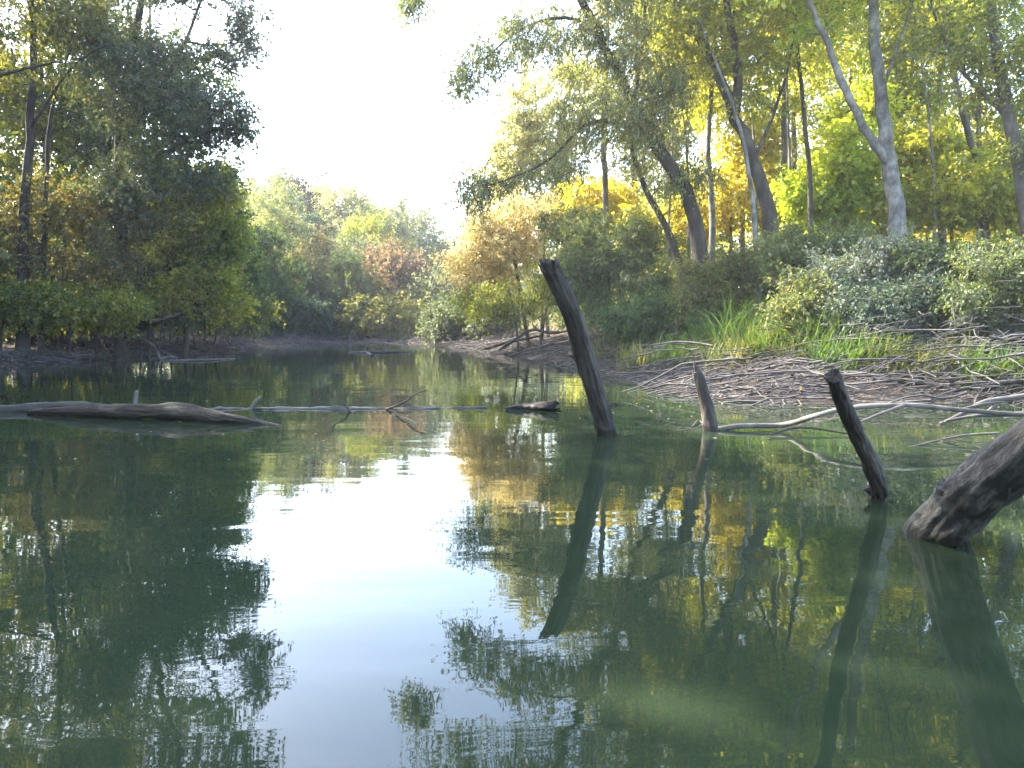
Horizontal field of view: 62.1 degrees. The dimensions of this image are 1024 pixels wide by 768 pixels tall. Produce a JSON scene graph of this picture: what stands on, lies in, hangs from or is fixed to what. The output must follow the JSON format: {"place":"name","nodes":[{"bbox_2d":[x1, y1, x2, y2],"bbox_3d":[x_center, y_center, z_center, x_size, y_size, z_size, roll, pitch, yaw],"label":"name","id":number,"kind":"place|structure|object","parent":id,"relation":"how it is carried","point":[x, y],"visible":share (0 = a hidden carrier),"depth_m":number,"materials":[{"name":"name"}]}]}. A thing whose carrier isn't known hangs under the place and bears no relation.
{"place":"outdoors","nodes":[
{"label":"outdoors","id":0,"kind":"place"},
{"bbox_2d":[0,343,1023,767],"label":"water","id":1,"kind":"structure","parent":0,"point":[446,585],"depth_m":3.31,"materials":[{"name":"green liquid"}]},
{"bbox_2d":[0,401,106,411],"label":"floating log","id":2,"kind":"object","parent":1,"relation":"on","point":[24,407],"visible":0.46,"depth_m":9.57,"materials":[{"name":"grey wood"}]},
{"bbox_2d":[27,390,283,425],"bbox_3d":[-3.672,0.247,8.805,3.359,0.328,0.335,1,4,18],"label":"floating log","id":3,"kind":"object","parent":1,"relation":"on","point":[135,409],"visible":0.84,"depth_m":8.70,"materials":[{"name":"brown wood"}]},
{"bbox_2d":[209,396,488,409],"bbox_3d":[-2.024,0.266,9.819,3.922,0.268,0.196,0,4,-3],"label":"sunken log","id":4,"kind":"object","parent":1,"relation":"on","point":[255,402],"visible":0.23,"depth_m":9.78,"materials":[{"name":"grey wood"}]},
{"bbox_2d":[504,400,561,410],"bbox_3d":[0.241,0.260,9.620,0.690,0.159,0.180,1,4,14],"label":"black driftwood","id":5,"kind":"object","parent":1,"relation":"on","point":[545,406],"visible":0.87,"depth_m":9.57,"materials":[{"name":"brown wood"}]},
{"bbox_2d":[537,257,616,434],"bbox_3d":[0.583,0.034,7.044,0.259,2.061,1.580,2,5,29],"label":"dead post","id":6,"kind":"object","parent":1,"relation":"in","point":[581,353],"visible":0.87,"depth_m":6.90,"materials":[{"name":"brown wood"}]},
{"bbox_2d":[692,362,718,431],"bbox_3d":[1.796,0.342,7.812,0.315,1.099,0.150,0,4,-3],"label":"dead stump","id":7,"kind":"object","parent":1,"relation":"in","point":[709,418],"visible":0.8,"depth_m":7.75,"materials":[{"name":"grey wood"}]},
{"bbox_2d":[824,368,888,500],"bbox_3d":[1.641,0.510,4.056,0.135,1.259,1.854,2,5,30],"label":"dead stake","id":8,"kind":"object","parent":1,"relation":"in","point":[876,488],"visible":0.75,"depth_m":4.11,"materials":[{"name":"brown wood"}]},
{"bbox_2d":[718,401,1023,429],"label":"branch","id":9,"kind":"object","parent":1,"relation":"on","point":[897,406],"visible":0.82,"depth_m":7.41,"materials":[{"name":"wood"}]},
{"bbox_2d":[901,417,1023,546],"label":"fallen trunk","id":10,"kind":"object","parent":1,"relation":"in","point":[973,494],"visible":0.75,"depth_m":3.29,"materials":[{"name":"wood"}]},
{"bbox_2d":[937,393,1023,425],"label":"branch","id":11,"kind":"object","parent":1,"relation":"on","point":[1015,397],"visible":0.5,"depth_m":7.85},
{"bbox_2d":[0,312,1023,403],"bbox_3d":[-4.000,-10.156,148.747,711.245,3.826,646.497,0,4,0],"label":"ground","id":12,"kind":"structure","parent":0,"point":[810,401],"depth_m":21.43,"materials":[{"name":"soil"}]},
{"bbox_2d":[0,131,22,271],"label":"woodland tree","id":13,"kind":"object","parent":12,"relation":"on","point":[6,257],"visible":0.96,"depth_m":21.77,"materials":[{"name":"green plant"}]},
{"bbox_2d":[0,36,144,250],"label":"woodland tree","id":14,"kind":"object","parent":12,"relation":"on","point":[12,115],"visible":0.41,"depth_m":29.74,"materials":[{"name":"green plant"}]},
{"bbox_2d":[0,0,150,352],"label":"oak tree","id":15,"kind":"object","parent":12,"relation":"on","point":[43,19],"visible":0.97,"depth_m":21.64,"materials":[{"name":"green plant"}]},
{"bbox_2d":[0,269,159,358],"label":"dogwood bush","id":16,"kind":"object","parent":12,"relation":"on","point":[55,305],"visible":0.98,"depth_m":21.86,"materials":[{"name":"green plant"}]},
{"bbox_2d":[0,155,180,348],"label":"hawthorn tree","id":17,"kind":"object","parent":12,"relation":"on","point":[99,264],"visible":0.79,"depth_m":22.61,"materials":[{"name":"green plant"}]},
{"bbox_2d":[4,240,181,344],"bbox_3d":[-13.462,-2.708,26.440,6.899,3.498,3.802,0,4,0],"label":"hazel bush","id":18,"kind":"object","parent":12,"relation":"on","point":[93,333],"visible":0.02,"depth_m":26.43,"materials":[{"name":"green plant"}]},
{"bbox_2d":[0,0,189,110],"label":"woodland tree","id":19,"kind":"object","parent":12,"relation":"on","point":[14,58],"visible":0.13,"depth_m":28.98,"materials":[{"name":"green plant"}]},
{"bbox_2d":[8,0,254,338],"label":"woodland tree","id":20,"kind":"object","parent":12,"relation":"on","point":[111,146],"visible":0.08,"depth_m":30.44,"materials":[{"name":"green plant"}]},
{"bbox_2d":[71,248,209,356],"bbox_3d":[-10.987,-2.404,25.282,4.290,3.656,3.280,-3,5,-32],"label":"hazel bush","id":21,"kind":"object","parent":12,"relation":"on","point":[141,326],"visible":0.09,"depth_m":24.95,"materials":[{"name":"green plant"}]},
{"bbox_2d":[7,0,283,355],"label":"oak tree","id":22,"kind":"object","parent":12,"relation":"on","point":[136,79],"visible":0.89,"depth_m":22.42,"materials":[{"name":"green plant"}]},
{"bbox_2d":[47,210,274,342],"bbox_3d":[-12.824,-4.095,30.666,7.541,5.526,5.046,-3,5,-31],"label":"hazel bush","id":23,"kind":"object","parent":12,"relation":"on","point":[252,264],"visible":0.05,"depth_m":30.91,"materials":[{"name":"green plant"}]},
{"bbox_2d":[115,152,262,353],"bbox_3d":[-9.433,-3.821,25.497,4.169,6.234,3.855,0,4,0],"label":"maple tree","id":24,"kind":"object","parent":12,"relation":"on","point":[182,250],"visible":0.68,"depth_m":24.77,"materials":[{"name":"green plant"}]},
{"bbox_2d":[162,258,286,350],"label":"hazel bush","id":25,"kind":"object","parent":12,"relation":"on","point":[267,313],"visible":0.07,"depth_m":30.09,"materials":[{"name":"green plant"}]},
{"bbox_2d":[179,214,279,337],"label":"woodland tree","id":26,"kind":"object","parent":12,"relation":"on","point":[240,331],"visible":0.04,"depth_m":37.93,"materials":[{"name":"green plant"}]},
{"bbox_2d":[237,172,298,245],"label":"woodland tree","id":27,"kind":"object","parent":12,"relation":"on","point":[257,188],"visible":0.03,"depth_m":51.53,"materials":[{"name":"green plant"}]},
{"bbox_2d":[0,330,538,366],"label":"bank","id":28,"kind":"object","parent":12,"relation":"on","point":[167,344],"visible":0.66,"depth_m":29.50,"materials":[{"name":"soil"}]},
{"bbox_2d":[243,159,310,243],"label":"birch tree","id":29,"kind":"object","parent":12,"relation":"on","point":[278,180],"visible":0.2,"depth_m":53.83,"materials":[{"name":"green plant"}]},
{"bbox_2d":[242,217,322,337],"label":"woodland tree","id":30,"kind":"object","parent":12,"relation":"on","point":[269,243],"visible":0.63,"depth_m":40.45,"materials":[{"name":"green plant"}]},
{"bbox_2d":[244,181,323,267],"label":"woodland tree","id":31,"kind":"object","parent":12,"relation":"on","point":[272,211],"visible":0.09,"depth_m":47.34,"materials":[{"name":"green plant"}]},
{"bbox_2d":[257,238,331,302],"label":"dogwood bush","id":32,"kind":"object","parent":12,"relation":"on","point":[310,257],"visible":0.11,"depth_m":44.20,"materials":[{"name":"green plant"}]},
{"bbox_2d":[264,159,339,250],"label":"beech tree","id":33,"kind":"object","parent":12,"relation":"on","point":[302,184],"visible":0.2,"depth_m":62.44,"materials":[{"name":"grey plant"}]},
{"bbox_2d":[258,280,363,336],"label":"alder bush","id":34,"kind":"object","parent":12,"relation":"on","point":[325,323],"visible":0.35,"depth_m":42.01,"materials":[{"name":"green plant"}]},
{"bbox_2d":[294,210,341,253],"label":"elm tree","id":35,"kind":"object","parent":12,"relation":"on","point":[314,218],"visible":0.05,"depth_m":58.91,"materials":[{"name":"green plant"}]},
{"bbox_2d":[282,224,370,276],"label":"hazel bush","id":36,"kind":"object","parent":12,"relation":"on","point":[322,248],"visible":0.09,"depth_m":49.03,"materials":[{"name":"green plant"}]},
{"bbox_2d":[313,246,376,334],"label":"woodland tree","id":37,"kind":"object","parent":12,"relation":"on","point":[344,260],"visible":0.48,"depth_m":43.81,"materials":[{"name":"green plant"}]},
{"bbox_2d":[303,173,399,242],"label":"poplar tree","id":38,"kind":"object","parent":12,"relation":"on","point":[347,196],"visible":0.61,"depth_m":60.74,"materials":[{"name":"green plant"}]},
{"bbox_2d":[305,250,401,307],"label":"hazel bush","id":39,"kind":"object","parent":12,"relation":"on","point":[377,287],"visible":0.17,"depth_m":44.91,"materials":[{"name":"green plant"}]},
{"bbox_2d":[314,220,405,274],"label":"sallow bush","id":40,"kind":"object","parent":12,"relation":"on","point":[342,242],"visible":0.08,"depth_m":51.25,"materials":[{"name":"green plant"}]},
{"bbox_2d":[337,209,398,252],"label":"elm tree","id":41,"kind":"object","parent":12,"relation":"on","point":[362,230],"visible":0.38,"depth_m":56.14,"materials":[{"name":"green plant"}]},
{"bbox_2d":[330,286,430,339],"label":"alder bush","id":42,"kind":"object","parent":12,"relation":"on","point":[380,317],"visible":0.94,"depth_m":42.19,"materials":[{"name":"green plant"}]},
{"bbox_2d":[355,187,420,248],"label":"poplar tree","id":43,"kind":"object","parent":12,"relation":"on","point":[401,223],"visible":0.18,"depth_m":64.89,"materials":[{"name":"green plant"}]},
{"bbox_2d":[356,233,441,310],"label":"dogwood bush","id":44,"kind":"object","parent":12,"relation":"on","point":[391,267],"visible":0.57,"depth_m":46.24,"materials":[{"name":"brown plant"}]},
{"bbox_2d":[368,216,438,295],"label":"elm tree","id":45,"kind":"object","parent":12,"relation":"on","point":[404,243],"visible":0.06,"depth_m":59.22,"materials":[{"name":"green plant"}]},
{"bbox_2d":[385,199,446,251],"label":"alder tree","id":46,"kind":"object","parent":12,"relation":"on","point":[423,222],"visible":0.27,"depth_m":68.79,"materials":[{"name":"green plant"}]},
{"bbox_2d":[406,236,442,279],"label":"alder tree","id":47,"kind":"object","parent":12,"relation":"on","point":[422,254],"visible":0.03,"depth_m":57.11,"materials":[{"name":"green plant"}]},
{"bbox_2d":[408,221,461,276],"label":"alder tree","id":48,"kind":"object","parent":12,"relation":"on","point":[434,242],"visible":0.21,"depth_m":65.14,"materials":[{"name":"green plant"}]},
{"bbox_2d":[394,249,485,310],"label":"sallow bush","id":49,"kind":"object","parent":12,"relation":"on","point":[424,284],"visible":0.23,"depth_m":45.06,"materials":[{"name":"green plant"}]},
{"bbox_2d":[413,286,529,344],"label":"sallow bush","id":50,"kind":"object","parent":12,"relation":"on","point":[437,325],"visible":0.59,"depth_m":36.52,"materials":[{"name":"green plant"}]},
{"bbox_2d":[426,182,567,346],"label":"willow tree","id":51,"kind":"object","parent":12,"relation":"on","point":[490,255],"visible":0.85,"depth_m":26.33,"materials":[{"name":"yellow plant"}]},
{"bbox_2d":[444,231,601,355],"bbox_3d":[0.365,-2.596,24.673,5.584,3.915,2.940,1,4,20],"label":"sallow bush","id":52,"kind":"object","parent":12,"relation":"on","point":[497,302],"visible":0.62,"depth_m":24.52,"materials":[{"name":"green plant"}]},
{"bbox_2d":[457,60,600,337],"bbox_3d":[0.712,-6.261,29.740,5.270,9.816,3.673,0,4,0],"label":"poplar tree","id":53,"kind":"object","parent":12,"relation":"on","point":[522,140],"visible":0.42,"depth_m":29.02,"materials":[{"name":"green plant"}]},
{"bbox_2d":[381,0,730,294],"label":"willow tree","id":54,"kind":"object","parent":12,"relation":"on","point":[640,121],"visible":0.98,"depth_m":18.16,"materials":[{"name":"green plant"}]},
{"bbox_2d":[550,172,664,254],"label":"hornbeam tree","id":55,"kind":"object","parent":12,"relation":"on","point":[625,196],"visible":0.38,"depth_m":26.00,"materials":[{"name":"yellow plant"}]},
{"bbox_2d":[528,190,692,345],"bbox_3d":[2.482,-2.687,20.820,4.173,4.324,4.083,0,4,0],"label":"willow bush","id":56,"kind":"object","parent":12,"relation":"on","point":[590,283],"visible":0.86,"depth_m":20.20,"materials":[{"name":"green plant"}]},
{"bbox_2d":[527,0,723,344],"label":"woodland tree","id":57,"kind":"object","parent":12,"relation":"on","point":[549,87],"visible":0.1,"depth_m":23.39,"materials":[{"name":"green plant"}]},
{"bbox_2d":[607,336,699,371],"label":"reed clump","id":58,"kind":"object","parent":12,"relation":"on","point":[627,354],"visible":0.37,"depth_m":16.46,"materials":[{"name":"green plant"}]},
{"bbox_2d":[583,10,727,296],"bbox_3d":[4.736,-8.243,28.255,5.381,12.781,4.318,0,4,0],"label":"woodland tree","id":59,"kind":"object","parent":12,"relation":"on","point":[632,177],"visible":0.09,"depth_m":28.27,"materials":[{"name":"green plant"}]},
{"bbox_2d":[588,273,732,354],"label":"bramble bush","id":60,"kind":"object","parent":12,"relation":"on","point":[645,315],"visible":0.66,"depth_m":17.48,"materials":[{"name":"green plant"}]},
{"bbox_2d":[632,0,690,265],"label":"sapling","id":61,"kind":"object","parent":12,"relation":"on","point":[688,234],"visible":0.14,"depth_m":20.54,"materials":[{"name":"green plant"}]},
{"bbox_2d":[644,13,711,337],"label":"sapling","id":62,"kind":"object","parent":12,"relation":"on","point":[686,58],"visible":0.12,"depth_m":19.82,"materials":[{"name":"green plant"}]},
{"bbox_2d":[642,327,737,370],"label":"reed clump","id":63,"kind":"object","parent":12,"relation":"on","point":[680,353],"visible":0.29,"depth_m":15.46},
{"bbox_2d":[666,305,718,347],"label":"weed","id":64,"kind":"object","parent":12,"relation":"on","point":[690,329],"visible":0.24,"depth_m":16.46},
{"bbox_2d":[639,155,746,276],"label":"woodland tree","id":65,"kind":"object","parent":12,"relation":"on","point":[662,207],"visible":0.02,"depth_m":42.73,"materials":[{"name":"yellow plant"}]},
{"bbox_2d":[646,0,759,263],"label":"birch tree","id":66,"kind":"object","parent":12,"relation":"on","point":[712,225],"visible":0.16,"depth_m":19.32,"materials":[{"name":"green plant"}]},
{"bbox_2d":[648,0,762,313],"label":"sapling","id":67,"kind":"object","parent":12,"relation":"on","point":[696,7],"visible":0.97,"depth_m":17.02,"materials":[{"name":"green plant"}]},
{"bbox_2d":[614,0,814,306],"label":"ash tree","id":68,"kind":"object","parent":12,"relation":"on","point":[732,36],"visible":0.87,"depth_m":17.62,"materials":[{"name":"green plant"}]},
{"bbox_2d":[661,230,781,332],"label":"dogwood bush","id":69,"kind":"object","parent":12,"relation":"on","point":[733,271],"visible":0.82,"depth_m":17.15,"materials":[{"name":"green plant"}]},
{"bbox_2d":[648,1,809,289],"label":"woodland tree","id":70,"kind":"object","parent":12,"relation":"on","point":[722,113],"visible":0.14,"depth_m":23.89,"materials":[{"name":"yellow plant"}]},
{"bbox_2d":[653,107,806,255],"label":"hornbeam tree","id":71,"kind":"object","parent":12,"relation":"on","point":[726,216],"visible":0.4,"depth_m":23.57,"materials":[{"name":"yellow plant"}]},
{"bbox_2d":[677,282,785,356],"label":"reed clump","id":72,"kind":"object","parent":12,"relation":"on","point":[731,320],"visible":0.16,"depth_m":15.08,"materials":[{"name":"plant"}]},
{"bbox_2d":[695,331,789,373],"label":"reed clump","id":73,"kind":"object","parent":12,"relation":"on","point":[718,353],"visible":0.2,"depth_m":13.98,"materials":[{"name":"green plant"}]},
{"bbox_2d":[469,254,1023,405],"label":"root tangle","id":74,"kind":"object","parent":12,"relation":"on","point":[550,345],"visible":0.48,"depth_m":11.85,"materials":[{"name":"wood"}]},
{"bbox_2d":[712,311,820,359],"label":"reed clump","id":75,"kind":"object","parent":12,"relation":"on","point":[760,332],"visible":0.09,"depth_m":14.02,"materials":[{"name":"green plant"}]},
{"bbox_2d":[744,0,816,290],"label":"sapling","id":76,"kind":"object","parent":12,"relation":"on","point":[788,134],"visible":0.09,"depth_m":19.60,"materials":[{"name":"green plant"}]},
{"bbox_2d":[710,0,884,230],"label":"woodland tree","id":77,"kind":"object","parent":12,"relation":"on","point":[784,148],"visible":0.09,"depth_m":22.49,"materials":[{"name":"green plant"}]},
{"bbox_2d":[748,0,856,235],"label":"alder tree","id":78,"kind":"object","parent":12,"relation":"on","point":[797,59],"visible":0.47,"depth_m":18.11,"materials":[{"name":"green plant"}]},
{"bbox_2d":[726,5,888,251],"bbox_3d":[10.700,-9.212,30.392,7.430,12.890,4.506,0,4,0],"label":"woodland tree","id":79,"kind":"object","parent":12,"relation":"on","point":[849,80],"visible":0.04,"depth_m":29.98,"materials":[{"name":"yellow plant"}]},
{"bbox_2d":[758,323,856,365],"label":"reed clump","id":80,"kind":"object","parent":12,"relation":"on","point":[792,349],"visible":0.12,"depth_m":13.16,"materials":[{"name":"green plant"}]},
{"bbox_2d":[715,296,901,371],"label":"reed clump","id":81,"kind":"object","parent":12,"relation":"on","point":[759,345],"visible":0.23,"depth_m":13.61,"materials":[{"name":"plant"}]},
{"bbox_2d":[737,211,882,291],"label":"elder bush","id":82,"kind":"object","parent":12,"relation":"on","point":[786,248],"visible":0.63,"depth_m":15.61,"materials":[{"name":"green plant"}]},
{"bbox_2d":[741,0,888,172],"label":"woodland tree","id":83,"kind":"object","parent":12,"relation":"on","point":[861,24],"visible":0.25,"depth_m":25.97,"materials":[{"name":"yellow plant"}]},
{"bbox_2d":[754,255,878,345],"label":"nettle bush","id":84,"kind":"object","parent":12,"relation":"on","point":[796,299],"visible":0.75,"depth_m":13.63,"materials":[{"name":"green plant"}]},
{"bbox_2d":[765,306,900,365],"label":"reed clump","id":85,"kind":"object","parent":12,"relation":"on","point":[817,330],"visible":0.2,"depth_m":13.10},
{"bbox_2d":[734,0,948,244],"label":"poplar tree","id":86,"kind":"object","parent":12,"relation":"on","point":[882,147],"visible":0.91,"depth_m":16.24,"materials":[{"name":"grey plant"}]},
{"bbox_2d":[769,64,915,241],"bbox_3d":[7.755,-4.447,19.449,4.437,5.677,2.904,-3,5,-35],"label":"maple tree","id":87,"kind":"object","parent":12,"relation":"on","point":[846,170],"visible":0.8,"depth_m":18.90,"materials":[{"name":"green plant"}]},
{"bbox_2d":[780,216,930,335],"bbox_3d":[6.068,-1.530,14.018,3.281,2.432,2.653,0,4,0],"label":"sallow bush","id":88,"kind":"object","parent":12,"relation":"on","point":[864,269],"visible":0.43,"depth_m":13.95,"materials":[{"name":"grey plant"}]},
{"bbox_2d":[782,322,932,379],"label":"reed clump","id":89,"kind":"object","parent":12,"relation":"on","point":[860,353],"visible":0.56,"depth_m":12.36,"materials":[{"name":"plant"}]},
{"bbox_2d":[821,249,984,346],"bbox_3d":[6.240,-1.199,13.319,2.977,1.836,1.833,-1,4,-17],"label":"sallow bush","id":90,"kind":"object","parent":12,"relation":"on","point":[913,300],"visible":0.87,"depth_m":12.92,"materials":[{"name":"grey plant"}]},
{"bbox_2d":[862,0,948,247],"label":"sapling","id":91,"kind":"object","parent":12,"relation":"on","point":[899,10],"visible":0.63,"depth_m":18.10,"materials":[{"name":"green plant"}]},
{"bbox_2d":[849,1,988,135],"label":"woodland tree","id":92,"kind":"object","parent":12,"relation":"on","point":[933,68],"visible":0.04,"depth_m":26.96,"materials":[{"name":"green plant"}]},
{"bbox_2d":[861,25,978,246],"bbox_3d":[10.395,-5.786,21.894,3.000,7.357,2.220,-2,5,-28],"label":"sapling","id":93,"kind":"object","parent":12,"relation":"on","point":[903,50],"visible":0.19,"depth_m":21.29,"materials":[{"name":"green plant"}]},
{"bbox_2d":[861,327,989,382],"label":"reed clump","id":94,"kind":"object","parent":12,"relation":"on","point":[902,365],"visible":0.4,"depth_m":12.02,"materials":[{"name":"green plant"}]},
{"bbox_2d":[859,90,1019,250],"bbox_3d":[10.447,-4.223,18.909,5.471,4.844,3.016,1,4,8],"label":"hazel tree","id":95,"kind":"object","parent":12,"relation":"on","point":[953,198],"visible":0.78,"depth_m":18.50,"materials":[{"name":"green plant"}]},
{"bbox_2d":[864,0,1023,253],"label":"woodland tree","id":96,"kind":"object","parent":12,"relation":"on","point":[906,94],"visible":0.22,"depth_m":21.22,"materials":[{"name":"green plant"}]},
{"bbox_2d":[867,0,1023,249],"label":"oak tree","id":97,"kind":"object","parent":12,"relation":"on","point":[996,65],"visible":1,"depth_m":15.25,"materials":[{"name":"green plant"}]},
{"bbox_2d":[879,0,1011,246],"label":"ash tree","id":98,"kind":"object","parent":12,"relation":"on","point":[969,138],"visible":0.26,"depth_m":18.62,"materials":[{"name":"green plant"}]},
{"bbox_2d":[876,71,1019,250],"bbox_3d":[17.855,-9.860,32.352,8.840,13.614,5.176,0,4,0],"label":"woodland tree","id":99,"kind":"object","parent":12,"relation":"on","point":[964,238],"visible":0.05,"depth_m":32.22,"materials":[{"name":"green plant"}]},
{"bbox_2d":[883,223,1021,334],"bbox_3d":[7.373,-1.579,13.854,2.814,2.115,2.043,0,4,0],"label":"bramble bush","id":100,"kind":"object","parent":12,"relation":"on","point":[917,254],"visible":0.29,"depth_m":13.63,"materials":[{"name":"green plant"}]},
{"bbox_2d":[914,311,1016,355],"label":"reed clump","id":101,"kind":"object","parent":12,"relation":"on","point":[971,334],"visible":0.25,"depth_m":12.83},
{"bbox_2d":[922,336,1023,393],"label":"reed clump","id":102,"kind":"object","parent":12,"relation":"on","point":[979,365],"visible":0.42,"depth_m":11.41,"materials":[{"name":"plant"}]},
{"bbox_2d":[926,220,1023,349],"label":"bramble bush","id":103,"kind":"object","parent":12,"relation":"on","point":[1006,269],"visible":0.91,"depth_m":12.55,"materials":[{"name":"green plant"}]},
{"bbox_2d":[928,0,1023,237],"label":"woodland tree","id":104,"kind":"object","parent":12,"relation":"on","point":[978,112],"visible":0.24,"depth_m":25.43,"materials":[{"name":"green plant"}]},
{"bbox_2d":[0,0,1023,284],"label":"sky","id":105,"kind":"structure","parent":0,"point":[341,88],"materials":[{"name":"white"}]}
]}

